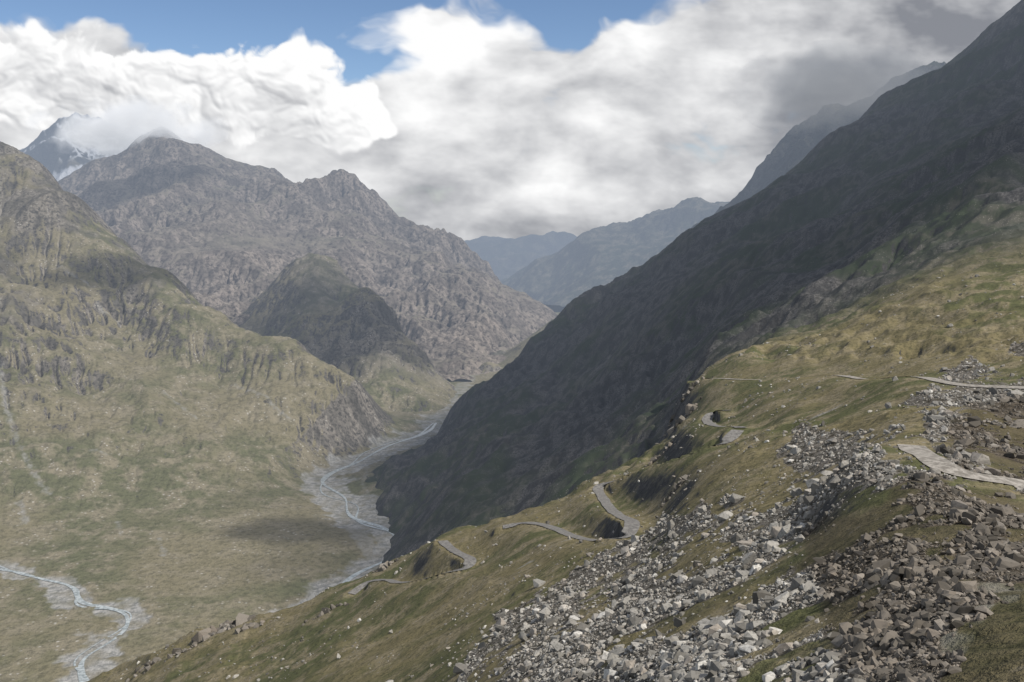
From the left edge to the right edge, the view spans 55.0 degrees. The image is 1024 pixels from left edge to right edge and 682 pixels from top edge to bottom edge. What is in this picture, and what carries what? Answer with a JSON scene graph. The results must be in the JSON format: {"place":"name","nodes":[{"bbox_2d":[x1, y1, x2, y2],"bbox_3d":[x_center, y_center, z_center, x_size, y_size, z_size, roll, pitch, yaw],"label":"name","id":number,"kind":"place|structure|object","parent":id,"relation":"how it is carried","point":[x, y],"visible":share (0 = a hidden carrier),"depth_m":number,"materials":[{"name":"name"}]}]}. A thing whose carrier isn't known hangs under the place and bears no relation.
{"place":"outdoors","nodes":[
{"label":"outdoors","id":0,"kind":"place"},
{"bbox_2d":[0,566,131,681],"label":"river","id":1,"kind":"structure","parent":0,"point":[80,600],"depth_m":1695.95,"materials":[{"name":"liquid"}]},
{"bbox_2d":[20,112,147,181],"bbox_3d":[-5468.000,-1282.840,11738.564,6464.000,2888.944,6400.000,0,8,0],"label":"snowy mountain","id":2,"kind":"structure","parent":0,"point":[60,148],"depth_m":11149.51,"materials":[{"name":"white snow"}]},
{"bbox_2d":[0,141,559,681],"bbox_3d":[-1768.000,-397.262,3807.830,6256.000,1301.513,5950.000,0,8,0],"label":"valley","id":3,"kind":"structure","parent":0,"point":[172,449],"depth_m":2499.88,"materials":[{"name":"green plant"}]},
{"bbox_2d":[58,127,557,381],"bbox_3d":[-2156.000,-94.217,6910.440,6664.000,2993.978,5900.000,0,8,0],"label":"mountain","id":4,"kind":"structure","parent":0,"point":[228,237],"depth_m":6200.29,"materials":[{"name":"grey stone"}]},
{"bbox_2d":[239,253,505,411],"bbox_3d":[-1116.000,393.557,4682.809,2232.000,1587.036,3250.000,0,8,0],"label":"mountain spur","id":5,"kind":"structure","parent":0,"point":[324,308],"depth_m":4038.33,"materials":[{"name":"grey stone"}]},
{"bbox_2d":[320,423,432,530],"bbox_3d":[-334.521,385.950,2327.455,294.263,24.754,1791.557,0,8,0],"label":"river","id":6,"kind":"structure","parent":0,"point":[357,520],"depth_m":2467.90,"materials":[{"name":"liquid"}]},
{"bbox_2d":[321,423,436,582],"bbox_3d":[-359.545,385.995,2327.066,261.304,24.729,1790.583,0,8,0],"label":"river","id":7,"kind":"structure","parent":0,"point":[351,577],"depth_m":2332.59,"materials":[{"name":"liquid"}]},
{"bbox_2d":[348,540,475,593],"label":"road","id":8,"kind":"structure","parent":0,"point":[469,561],"depth_m":668.18,"materials":[{"name":"grey asphalt"}]},
{"bbox_2d":[0,0,1020,240],"bbox_3d":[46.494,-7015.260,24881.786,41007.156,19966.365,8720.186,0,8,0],"label":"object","id":9,"kind":"structure","parent":0,"point":[464,125],"depth_m":28620.70,"materials":[{"name":"white"}]},
{"bbox_2d":[465,231,576,279],"bbox_3d":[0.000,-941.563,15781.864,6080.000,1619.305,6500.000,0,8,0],"label":"distant mountain","id":10,"kind":"structure","parent":0,"point":[506,257],"depth_m":15341.55,"materials":[{"name":"stone"}]},
{"bbox_2d":[86,0,1023,681],"bbox_3d":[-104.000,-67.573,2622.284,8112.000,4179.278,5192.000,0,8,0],"label":"hillside","id":11,"kind":"structure","parent":0,"point":[908,192],"depth_m":868.77,"materials":[{"name":"green plant"}]},
{"bbox_2d":[115,252,1023,681],"bbox_3d":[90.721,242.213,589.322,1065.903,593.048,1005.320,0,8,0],"label":"scattered boulders","id":12,"kind":"object","parent":11,"relation":"on","point":[809,618],"visible":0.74,"depth_m":453.72,"materials":[{"name":"stone"}]},
{"bbox_2d":[125,376,1023,681],"bbox_3d":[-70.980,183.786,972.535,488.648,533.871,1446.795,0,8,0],"label":"rock outcrop","id":13,"kind":"object","parent":11,"relation":"on","point":[243,618],"visible":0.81,"depth_m":776.06,"materials":[{"name":"stone"}]},
{"bbox_2d":[500,197,728,311],"bbox_3d":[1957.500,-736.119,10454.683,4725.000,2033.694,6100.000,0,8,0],"label":"distant mountain","id":14,"kind":"structure","parent":0,"point":[563,277],"depth_m":10306.54,"materials":[{"name":"stone"}]},
{"bbox_2d":[503,429,742,540],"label":"road","id":15,"kind":"structure","parent":0,"point":[631,526],"depth_m":547.16,"materials":[{"name":"grey asphalt"}]},
{"bbox_2d":[702,410,744,427],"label":"road","id":16,"kind":"structure","parent":0,"point":[707,418],"depth_m":697.36,"materials":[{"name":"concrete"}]},
{"bbox_2d":[453,338,1023,681],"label":"boulder field","id":17,"kind":"structure","parent":0,"point":[868,641],"depth_m":151.67,"materials":[{"name":"stone"}]},
{"bbox_2d":[691,61,945,227],"bbox_3d":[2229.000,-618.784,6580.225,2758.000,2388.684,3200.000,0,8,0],"label":"rocky peak","id":18,"kind":"structure","parent":0,"point":[795,145],"depth_m":5994.77,"materials":[{"name":"grey stone"}]},
{"bbox_2d":[705,375,1023,388],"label":"road","id":19,"kind":"structure","parent":0,"point":[962,384],"depth_m":435.88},
{"bbox_2d":[898,444,1023,489],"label":"road","id":20,"kind":"structure","parent":0,"point":[925,455],"depth_m":198.65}
]}

